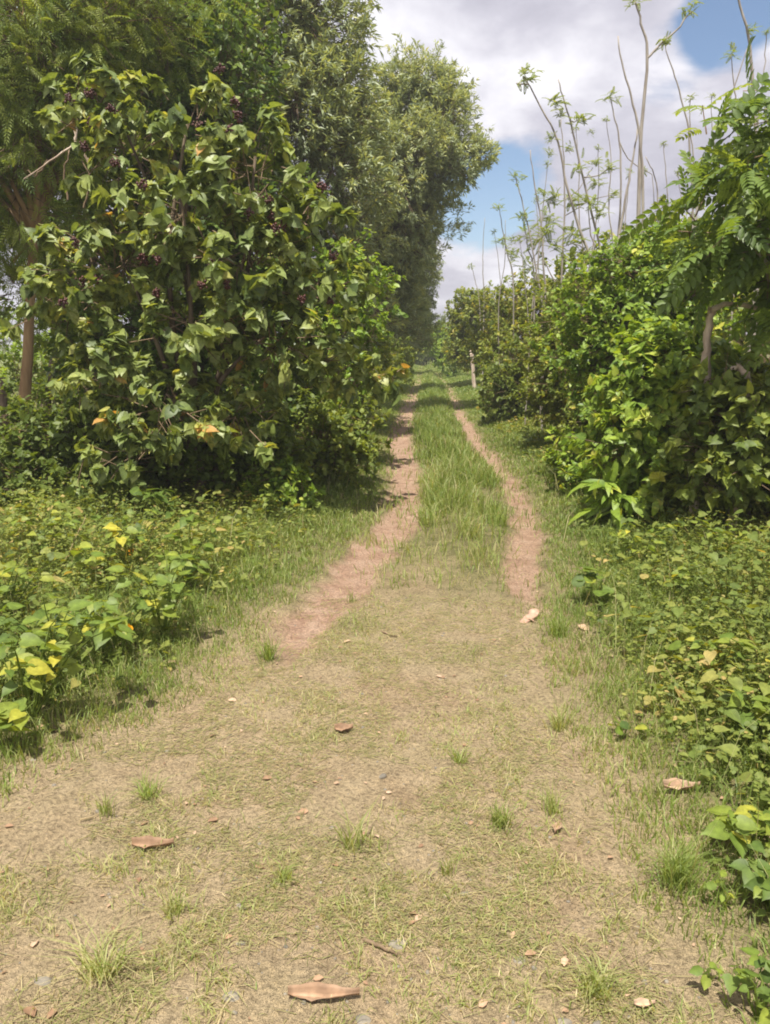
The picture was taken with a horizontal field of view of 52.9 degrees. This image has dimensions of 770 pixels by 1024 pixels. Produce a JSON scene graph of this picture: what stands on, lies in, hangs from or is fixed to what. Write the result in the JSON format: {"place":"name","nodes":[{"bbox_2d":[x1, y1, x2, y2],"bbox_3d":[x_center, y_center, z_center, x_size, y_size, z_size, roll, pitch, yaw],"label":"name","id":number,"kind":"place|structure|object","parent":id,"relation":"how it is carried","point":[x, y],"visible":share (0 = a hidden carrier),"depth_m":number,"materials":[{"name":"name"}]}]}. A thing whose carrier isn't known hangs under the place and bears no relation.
{"place":"outdoors","nodes":[
{"label":"outdoors","id":0,"kind":"place"},
{"bbox_2d":[0,596,700,1023],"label":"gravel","id":1,"kind":"structure","parent":0,"point":[382,776],"depth_m":2.46,"materials":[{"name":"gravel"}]},
{"bbox_2d":[0,366,703,1023],"bbox_3d":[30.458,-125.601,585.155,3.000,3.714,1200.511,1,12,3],"label":"dirt track","id":2,"kind":"structure","parent":0,"point":[354,792],"depth_m":2.72,"materials":[{"name":"soil"}]},
{"bbox_2d":[34,976,51,985],"bbox_3d":[-0.924,1.273,2.094,0.054,0.019,0.036,1,12,3],"label":"stone","id":3,"kind":"object","parent":2,"relation":"on","point":[44,980],"visible":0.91,"depth_m":2.09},
{"bbox_2d":[28,908,182,1022],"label":"grass tuft","id":4,"kind":"object","parent":2,"relation":"on","point":[100,971],"visible":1,"depth_m":2.11,"materials":[{"name":"plant"}]},
{"bbox_2d":[86,786,126,821],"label":"grass tuft","id":5,"kind":"object","parent":2,"relation":"on","point":[107,809],"visible":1,"depth_m":2.81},
{"bbox_2d":[113,765,190,805],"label":"grass tuft","id":6,"kind":"object","parent":2,"relation":"on","point":[146,790],"visible":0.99,"depth_m":2.94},
{"bbox_2d":[131,835,173,847],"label":"dry leaf","id":7,"kind":"object","parent":2,"relation":"on","point":[147,841],"visible":1,"depth_m":2.64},
{"bbox_2d":[139,877,208,935],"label":"grass tuft","id":8,"kind":"object","parent":2,"relation":"on","point":[170,907],"visible":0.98,"depth_m":2.33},
{"bbox_2d":[222,990,239,1001],"bbox_3d":[-0.402,1.280,2.033,0.071,0.022,0.046,1,12,3],"label":"stone","id":9,"kind":"object","parent":2,"relation":"on","point":[236,997],"visible":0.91,"depth_m":2.03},
{"bbox_2d":[229,630,300,662],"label":"grass tuft","id":10,"kind":"object","parent":2,"relation":"on","point":[268,653],"visible":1,"depth_m":4.18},
{"bbox_2d":[251,856,305,890],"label":"grass tuft","id":11,"kind":"object","parent":2,"relation":"on","point":[284,873],"visible":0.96,"depth_m":2.47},
{"bbox_2d":[288,981,359,1001],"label":"dry leaf","id":12,"kind":"object","parent":2,"relation":"on","point":[312,991],"visible":1,"depth_m":2.02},
{"bbox_2d":[334,722,352,730],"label":"dry leaf","id":13,"kind":"object","parent":2,"relation":"on","point":[341,726],"visible":1,"depth_m":3.43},
{"bbox_2d":[312,788,386,855],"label":"grass tuft","id":14,"kind":"object","parent":2,"relation":"on","point":[346,842],"visible":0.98,"depth_m":2.63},
{"bbox_2d":[356,1014,370,1023],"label":"stone","id":15,"kind":"object","parent":2,"relation":"on","point":[363,1019],"visible":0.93,"depth_m":1.96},
{"bbox_2d":[363,938,397,955],"bbox_3d":[-0.011,1.227,2.182,0.113,0.014,0.013,7,14,29],"label":"stick","id":16,"kind":"object","parent":2,"relation":"on","point":[371,942],"visible":1,"depth_m":2.18,"materials":[{"name":"wood"}]},
{"bbox_2d":[0,551,760,1023],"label":"leaf litter","id":17,"kind":"object","parent":2,"relation":"on","point":[138,879],"visible":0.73,"depth_m":2.40,"materials":[{"name":"plant"}]},
{"bbox_2d":[387,939,406,948],"bbox_3d":[0.036,1.232,2.202,0.054,0.020,0.042,6,14,27],"label":"stone","id":18,"kind":"object","parent":2,"relation":"on","point":[393,944],"visible":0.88,"depth_m":2.19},
{"bbox_2d":[432,853,466,877],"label":"grass tuft","id":19,"kind":"object","parent":2,"relation":"on","point":[447,868],"visible":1,"depth_m":2.49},
{"bbox_2d":[431,742,475,767],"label":"grass tuft","id":20,"kind":"object","parent":2,"relation":"on","point":[459,760],"visible":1,"depth_m":3.13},
{"bbox_2d":[467,795,524,836],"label":"grass tuft","id":21,"kind":"object","parent":2,"relation":"on","point":[497,820],"visible":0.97,"depth_m":2.72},
{"bbox_2d":[520,609,539,622],"bbox_3d":[0.871,0.662,4.776,0.265,0.079,0.092,-11,17,-42],"label":"bark piece","id":22,"kind":"object","parent":2,"relation":"on","point":[533,613],"visible":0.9,"depth_m":4.80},
{"bbox_2d":[517,776,572,817],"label":"grass tuft","id":23,"kind":"object","parent":2,"relation":"on","point":[554,806],"visible":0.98,"depth_m":2.82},
{"bbox_2d":[539,921,657,1023],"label":"grass tuft","id":24,"kind":"object","parent":2,"relation":"on","point":[596,981],"visible":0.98,"depth_m":2.02,"materials":[{"name":"plant"}]},
{"bbox_2d":[634,997,655,1007],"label":"dry leaf","id":25,"kind":"object","parent":2,"relation":"on","point":[642,1001],"visible":1,"depth_m":1.98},
{"bbox_2d":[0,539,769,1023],"bbox_3d":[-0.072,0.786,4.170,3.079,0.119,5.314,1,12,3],"label":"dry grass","id":26,"kind":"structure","parent":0,"point":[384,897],"depth_m":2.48,"materials":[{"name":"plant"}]},
{"bbox_2d":[0,343,769,1023],"bbox_3d":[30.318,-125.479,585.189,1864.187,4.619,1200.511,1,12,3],"label":"ground","id":27,"kind":"structure","parent":0,"point":[678,955],"depth_m":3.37,"materials":[{"name":"green plant"}]},
{"bbox_2d":[0,377,9,469],"bbox_3d":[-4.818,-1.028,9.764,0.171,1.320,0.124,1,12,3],"label":"bush","id":28,"kind":"object","parent":27,"relation":"on","point":[3,400],"visible":0.2,"depth_m":9.65,"materials":[{"name":"green plant"}]},
{"bbox_2d":[0,697,34,756],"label":"broad leaf weed","id":29,"kind":"object","parent":27,"relation":"on","point":[11,714],"visible":0.94,"depth_m":3.12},
{"bbox_2d":[0,546,55,627],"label":"broad leaf weed","id":30,"kind":"object","parent":27,"relation":"on","point":[11,566],"visible":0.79,"depth_m":4.35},
{"bbox_2d":[7,493,48,525],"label":"broad leaf weed","id":31,"kind":"object","parent":27,"relation":"on","point":[30,501],"visible":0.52,"depth_m":6.68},
{"bbox_2d":[0,300,79,416],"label":"bush","id":32,"kind":"object","parent":27,"relation":"on","point":[12,366],"visible":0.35,"depth_m":16.17,"materials":[{"name":"green plant"}]},
{"bbox_2d":[9,501,72,563],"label":"broad leaf weed","id":33,"kind":"object","parent":27,"relation":"on","point":[54,520],"visible":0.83,"depth_m":5.63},
{"bbox_2d":[0,576,118,673],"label":"broad leaf weed","id":34,"kind":"object","parent":27,"relation":"on","point":[74,638],"visible":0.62,"depth_m":3.77,"materials":[{"name":"plant"}]},
{"bbox_2d":[0,599,135,718],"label":"broad leaf weed","id":35,"kind":"object","parent":27,"relation":"on","point":[30,663],"visible":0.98,"depth_m":3.36,"materials":[{"name":"plant"}]},
{"bbox_2d":[0,360,191,511],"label":"bush","id":36,"kind":"object","parent":27,"relation":"on","point":[20,459],"visible":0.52,"depth_m":7.78,"materials":[{"name":"green plant"}]},
{"bbox_2d":[60,519,139,584],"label":"broad leaf weed","id":37,"kind":"object","parent":27,"relation":"on","point":[92,560],"visible":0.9,"depth_m":5.16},
{"bbox_2d":[50,591,168,656],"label":"broad leaf weed","id":38,"kind":"object","parent":27,"relation":"on","point":[140,604],"visible":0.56,"depth_m":4.02,"materials":[{"name":"green plant"}]},
{"bbox_2d":[0,0,248,447],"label":"feathery tree","id":39,"kind":"object","parent":27,"relation":"on","point":[61,38],"visible":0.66,"depth_m":8.49,"materials":[{"name":"green plant"}]},
{"bbox_2d":[90,508,173,566],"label":"broad leaf weed","id":40,"kind":"object","parent":27,"relation":"on","point":[168,514],"visible":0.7,"depth_m":5.62,"materials":[{"name":"green plant"}]},
{"bbox_2d":[0,0,265,419],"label":"shade tree","id":41,"kind":"object","parent":27,"relation":"on","point":[137,170],"visible":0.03,"depth_m":12.04,"materials":[{"name":"green plant"}]},
{"bbox_2d":[129,486,176,523],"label":"broad leaf weed","id":42,"kind":"object","parent":27,"relation":"on","point":[160,496],"visible":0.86,"depth_m":6.70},
{"bbox_2d":[106,544,209,636],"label":"broad leaf weed","id":43,"kind":"object","parent":27,"relation":"on","point":[176,594],"visible":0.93,"depth_m":4.22,"materials":[{"name":"plant"}]},
{"bbox_2d":[7,320,311,431],"bbox_3d":[-3.679,-2.114,12.552,6.201,2.329,2.211,5,13,20],"label":"bush","id":44,"kind":"object","parent":27,"relation":"on","point":[43,375],"visible":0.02,"depth_m":12.78,"materials":[{"name":"green plant"}]},
{"bbox_2d":[28,370,323,508],"bbox_3d":[-2.166,-0.713,7.893,3.107,1.598,1.693,1,12,3],"label":"bush","id":45,"kind":"object","parent":27,"relation":"on","point":[220,471],"visible":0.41,"depth_m":7.67,"materials":[{"name":"green plant"}]},
{"bbox_2d":[147,509,220,586],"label":"broad leaf weed","id":46,"kind":"object","parent":27,"relation":"on","point":[183,522],"visible":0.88,"depth_m":5.17,"materials":[{"name":"plant"}]},
{"bbox_2d":[0,48,409,508],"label":"berry shrub","id":47,"kind":"object","parent":27,"relation":"on","point":[145,232],"visible":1,"depth_m":6.83,"materials":[{"name":"green plant"}]},
{"bbox_2d":[23,127,89,207],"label":"bare branch","id":48,"kind":"object","parent":47,"relation":"attached to","point":[54,158],"visible":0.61,"depth_m":7.61,"materials":[{"name":"brown wood"}]},
{"bbox_2d":[36,0,381,437],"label":"shade tree","id":49,"kind":"object","parent":27,"relation":"on","point":[249,94],"visible":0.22,"depth_m":9.82,"materials":[{"name":"green plant"}]},
{"bbox_2d":[260,483,287,516],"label":"broad leaf weed","id":50,"kind":"object","parent":27,"relation":"on","point":[274,499],"visible":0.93,"depth_m":7.04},
{"bbox_2d":[235,451,325,515],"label":"bush","id":51,"kind":"object","parent":27,"relation":"on","point":[287,469],"visible":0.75,"depth_m":7.52,"materials":[{"name":"green plant"}]},
{"bbox_2d":[188,0,406,418],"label":"acacia tree","id":52,"kind":"object","parent":27,"relation":"on","point":[318,76],"visible":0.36,"depth_m":12.26,"materials":[{"name":"green plant"}]},
{"bbox_2d":[250,227,408,428],"bbox_3d":[-0.716,-2.121,10.165,2.059,3.170,1.855,1,12,3],"label":"bush","id":53,"kind":"object","parent":27,"relation":"on","point":[377,326],"visible":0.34,"depth_m":10.01,"materials":[{"name":"green plant"}]},
{"bbox_2d":[275,388,394,489],"bbox_3d":[-0.667,-0.781,8.906,1.889,1.329,1.255,-4,13,-18],"label":"bush","id":54,"kind":"object","parent":27,"relation":"on","point":[335,423],"visible":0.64,"depth_m":8.81,"materials":[{"name":"green plant"}]},
{"bbox_2d":[341,324,412,411],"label":"bush","id":55,"kind":"object","parent":27,"relation":"on","point":[385,362],"visible":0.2,"depth_m":15.97,"materials":[{"name":"green plant"}]},
{"bbox_2d":[0,393,769,926],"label":"ground cover","id":56,"kind":"object","parent":27,"relation":"on","point":[732,677],"visible":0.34,"depth_m":4.86,"materials":[{"name":"green plant"}]},
{"bbox_2d":[380,339,416,385],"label":"bush","id":57,"kind":"object","parent":27,"relation":"on","point":[410,364],"visible":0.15,"depth_m":26.11,"materials":[{"name":"green plant"}]},
{"bbox_2d":[375,180,446,358],"bbox_3d":[0.543,-8.551,28.233,3.652,7.982,5.574,1,12,3],"label":"dark acacia","id":58,"kind":"object","parent":27,"relation":"on","point":[432,295],"visible":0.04,"depth_m":27.73,"materials":[{"name":"green plant"}]},
{"bbox_2d":[328,33,502,386],"bbox_3d":[0.305,-6.905,19.014,4.137,8.824,4.499,-6,14,-26],"label":"acacia tree","id":59,"kind":"object","parent":27,"relation":"on","point":[428,122],"visible":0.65,"depth_m":17.91,"materials":[{"name":"green plant"}]},
{"bbox_2d":[413,321,447,365],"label":"bush","id":60,"kind":"object","parent":27,"relation":"on","point":[427,359],"visible":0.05,"depth_m":61.66,"materials":[{"name":"green plant"}]},
{"bbox_2d":[421,319,460,376],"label":"bush","id":61,"kind":"object","parent":27,"relation":"on","point":[438,354],"visible":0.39,"depth_m":40.46,"materials":[{"name":"green plant"}]},
{"bbox_2d":[440,280,507,377],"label":"hedge tree","id":62,"kind":"object","parent":27,"relation":"on","point":[453,351],"visible":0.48,"depth_m":29.52,"materials":[{"name":"green plant"}]},
{"bbox_2d":[498,220,505,364],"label":"bare sapling","id":63,"kind":"object","parent":27,"relation":"on","point":[500,291],"visible":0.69,"depth_m":17.25,"materials":[{"name":"grey plant"}]},
{"bbox_2d":[490,198,515,358],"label":"bare sapling","id":64,"kind":"object","parent":27,"relation":"on","point":[503,237],"visible":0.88,"depth_m":17.06,"materials":[{"name":"grey plant"}]},
{"bbox_2d":[458,265,564,384],"bbox_3d":[3.224,-4.297,19.177,2.343,3.603,4.330,-3,13,-12],"label":"bush","id":65,"kind":"object","parent":27,"relation":"on","point":[487,340],"visible":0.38,"depth_m":18.80,"materials":[{"name":"green plant"}]},
{"bbox_2d":[476,335,550,423],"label":"bush","id":66,"kind":"object","parent":27,"relation":"on","point":[502,384],"visible":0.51,"depth_m":15.78,"materials":[{"name":"green plant"}]},
{"bbox_2d":[505,203,565,321],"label":"bare sapling","id":67,"kind":"object","parent":27,"relation":"on","point":[529,245],"visible":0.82,"depth_m":16.06,"materials":[{"name":"green plant"}]},
{"bbox_2d":[508,168,566,424],"bbox_3d":[2.749,-3.860,14.408,1.094,4.757,0.527,3,13,11],"label":"bare sapling","id":68,"kind":"object","parent":27,"relation":"on","point":[553,199],"visible":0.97,"depth_m":14.02,"materials":[{"name":"green plant"}]},
{"bbox_2d":[524,160,552,425],"bbox_3d":[2.841,-3.924,14.365,0.339,4.899,0.193,1,12,3],"label":"bare sapling","id":69,"kind":"object","parent":27,"relation":"on","point":[546,163],"visible":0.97,"depth_m":14.20,"materials":[{"name":"grey plant"}]},
{"bbox_2d":[530,150,547,431],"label":"bare sapling","id":70,"kind":"object","parent":27,"relation":"on","point":[537,198],"visible":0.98,"depth_m":13.13,"materials":[{"name":"grey plant"}]},
{"bbox_2d":[521,610,579,638],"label":"grass tuft","id":71,"kind":"object","parent":27,"relation":"on","point":[561,624],"visible":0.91,"depth_m":4.52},
{"bbox_2d":[530,699,578,732],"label":"grass tuft","id":72,"kind":"object","parent":27,"relation":"on","point":[556,723],"visible":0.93,"depth_m":3.43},
{"bbox_2d":[493,252,617,449],"bbox_3d":[2.907,-2.383,11.648,2.122,3.070,2.245,-8,15,-32],"label":"bush","id":73,"kind":"object","parent":27,"relation":"on","point":[547,386],"visible":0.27,"depth_m":11.57,"materials":[{"name":"green plant"}]},
{"bbox_2d":[516,63,594,288],"bbox_3d":[2.575,-3.593,11.382,1.470,5.532,0.441,1,12,3],"label":"bare sapling","id":74,"kind":"object","parent":27,"relation":"on","point":[525,78],"visible":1,"depth_m":11.01,"materials":[{"name":"grey plant"}]},
{"bbox_2d":[533,192,610,262],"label":"bare sapling","id":75,"kind":"object","parent":27,"relation":"on","point":[590,203],"visible":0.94,"depth_m":11.25,"materials":[{"name":"green plant"}]},
{"bbox_2d":[541,424,618,494],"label":"bush","id":76,"kind":"object","parent":27,"relation":"on","point":[564,461],"visible":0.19,"depth_m":8.64,"materials":[{"name":"green plant"}]},
{"bbox_2d":[543,79,618,255],"bbox_3d":[2.842,-3.484,11.396,1.274,5.290,0.447,1,12,3],"label":"bare sapling","id":77,"kind":"object","parent":27,"relation":"on","point":[581,116],"visible":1,"depth_m":10.99,"materials":[{"name":"green plant"}]},
{"bbox_2d":[544,119,622,439],"bbox_3d":[3.067,-3.556,12.394,1.278,5.056,0.436,1,12,3],"label":"bare sapling","id":78,"kind":"object","parent":27,"relation":"on","point":[595,163],"visible":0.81,"depth_m":12.07,"materials":[{"name":"green plant"}]},
{"bbox_2d":[571,566,613,606],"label":"broad leaf weed","id":79,"kind":"object","parent":27,"relation":"on","point":[579,580],"visible":0.95,"depth_m":4.99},
{"bbox_2d":[601,115,613,247],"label":"bare sapling","id":80,"kind":"object","parent":27,"relation":"on","point":[606,120],"visible":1,"depth_m":12.05,"materials":[{"name":"grey plant"}]},
{"bbox_2d":[566,456,674,530],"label":"long leaf plant","id":81,"kind":"object","parent":27,"relation":"on","point":[612,491],"visible":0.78,"depth_m":6.95,"materials":[{"name":"green plant"}]},
{"bbox_2d":[595,86,653,236],"bbox_3d":[3.084,-2.974,10.265,0.829,4.817,0.292,1,12,3],"label":"bare sapling","id":82,"kind":"object","parent":27,"relation":"on","point":[611,101],"visible":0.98,"depth_m":9.91,"materials":[{"name":"grey plant"}]},
{"bbox_2d":[612,130,637,259],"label":"bare sapling","id":83,"kind":"object","parent":27,"relation":"on","point":[623,213],"visible":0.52,"depth_m":9.63,"materials":[{"name":"grey plant"}]},
{"bbox_2d":[608,716,647,738],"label":"broad leaf weed","id":84,"kind":"object","parent":27,"relation":"on","point":[625,725],"visible":0.97,"depth_m":3.30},
{"bbox_2d":[617,36,643,266],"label":"bare sapling","id":85,"kind":"object","parent":27,"relation":"on","point":[641,160],"visible":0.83,"depth_m":8.77,"materials":[{"name":"grey plant"}]},
{"bbox_2d":[528,199,748,433],"bbox_3d":[2.915,-1.877,8.863,2.450,3.222,1.699,1,12,3],"label":"bush","id":86,"kind":"object","parent":27,"relation":"on","point":[615,282],"visible":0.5,"depth_m":8.56,"materials":[{"name":"green plant"}]},
{"bbox_2d":[608,518,681,562],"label":"broad leaf weed","id":87,"kind":"object","parent":27,"relation":"on","point":[622,534],"visible":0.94,"depth_m":5.69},
{"bbox_2d":[555,301,743,526],"bbox_3d":[2.696,-0.907,7.255,1.935,2.105,1.507,-9,15,-35],"label":"bush","id":88,"kind":"object","parent":27,"relation":"on","point":[630,394],"visible":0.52,"depth_m":6.86,"materials":[{"name":"green plant"}]},
{"bbox_2d":[533,194,769,362],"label":"bush","id":89,"kind":"object","parent":27,"relation":"on","point":[738,310],"visible":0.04,"depth_m":14.86,"materials":[{"name":"green plant"}]},
{"bbox_2d":[622,0,703,233],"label":"bare sapling","id":90,"kind":"object","parent":27,"relation":"on","point":[648,56],"visible":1,"depth_m":8.95,"materials":[{"name":"grey plant"}]},
{"bbox_2d":[616,811,738,904],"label":"grass tuft","id":91,"kind":"object","parent":27,"relation":"on","point":[676,865],"visible":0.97,"depth_m":2.42,"materials":[{"name":"plant"}]},
{"bbox_2d":[665,31,693,228],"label":"bare sapling","id":92,"kind":"object","parent":27,"relation":"on","point":[689,144],"visible":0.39,"depth_m":9.49,"materials":[{"name":"grey plant"}]},
{"bbox_2d":[663,777,701,789],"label":"dry leaf","id":93,"kind":"object","parent":27,"relation":"on","point":[674,783],"visible":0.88,"depth_m":2.92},
{"bbox_2d":[663,562,702,592],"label":"broad leaf weed","id":94,"kind":"object","parent":27,"relation":"on","point":[675,572],"visible":0.59,"depth_m":4.87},
{"bbox_2d":[617,35,769,376],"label":"pinnate tree","id":95,"kind":"object","parent":27,"relation":"on","point":[743,171],"visible":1,"depth_m":5.66,"materials":[{"name":"green plant"}]},
{"bbox_2d":[689,962,722,989],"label":"broad leaf weed","id":96,"kind":"object","parent":27,"relation":"on","point":[697,970],"visible":1,"depth_m":2.03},
{"bbox_2d":[645,341,769,534],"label":"bush","id":97,"kind":"object","parent":27,"relation":"on","point":[728,462],"visible":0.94,"depth_m":6.01,"materials":[{"name":"green plant"}]},
{"bbox_2d":[667,632,759,685],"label":"broad leaf weed","id":98,"kind":"object","parent":27,"relation":"on","point":[725,638],"visible":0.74,"depth_m":3.68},
{"bbox_2d":[703,869,733,909],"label":"broad leaf weed","id":99,"kind":"object","parent":27,"relation":"on","point":[712,885],"visible":0.97,"depth_m":2.32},
{"bbox_2d":[668,487,769,539],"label":"bush","id":100,"kind":"object","parent":27,"relation":"on","point":[759,507],"visible":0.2,"depth_m":6.39,"materials":[{"name":"green plant"}]},
{"bbox_2d":[690,519,748,557],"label":"broad leaf weed","id":101,"kind":"object","parent":27,"relation":"on","point":[718,530],"visible":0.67,"depth_m":5.55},
{"bbox_2d":[689,301,757,537],"bbox_3d":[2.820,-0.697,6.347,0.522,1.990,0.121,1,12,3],"label":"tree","id":102,"kind":"object","parent":27,"relation":"on","point":[709,327],"visible":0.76,"depth_m":6.19,"materials":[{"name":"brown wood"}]},
{"bbox_2d":[719,42,740,342],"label":"bare sapling","id":103,"kind":"object","parent":27,"relation":"on","point":[730,56],"visible":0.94,"depth_m":9.38,"materials":[{"name":"grey plant"}]},
{"bbox_2d":[700,805,769,858],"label":"broad leaf weed","id":104,"kind":"object","parent":27,"relation":"on","point":[741,817],"visible":0.88,"depth_m":2.49,"materials":[{"name":"plant"}]},
{"bbox_2d":[726,360,751,538],"bbox_3d":[2.793,-0.439,6.191,0.211,1.532,0.098,-5,13,-24],"label":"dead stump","id":105,"kind":"object","parent":27,"relation":"on","point":[741,369],"visible":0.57,"depth_m":6.05,"materials":[{"name":"brown wood"}]},
{"bbox_2d":[712,659,769,730],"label":"broad leaf weed","id":106,"kind":"object","parent":27,"relation":"on","point":[736,699],"visible":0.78,"depth_m":3.15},
{"bbox_2d":[720,947,769,1023],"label":"broad leaf weed","id":107,"kind":"object","parent":27,"relation":"on","point":[744,977],"visible":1,"depth_m":1.97,"materials":[{"name":"plant"}]},
{"bbox_2d":[728,826,769,905],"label":"broad leaf weed","id":108,"kind":"object","parent":27,"relation":"on","point":[757,881],"visible":0.95,"depth_m":2.32,"materials":[{"name":"plant"}]},
{"bbox_2d":[738,0,761,334],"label":"bare sapling","id":109,"kind":"object","parent":27,"relation":"on","point":[748,31],"visible":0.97,"depth_m":7.96,"materials":[{"name":"grey plant"}]},
{"bbox_2d":[0,0,769,343],"label":"sky","id":110,"kind":"structure","parent":0,"point":[575,42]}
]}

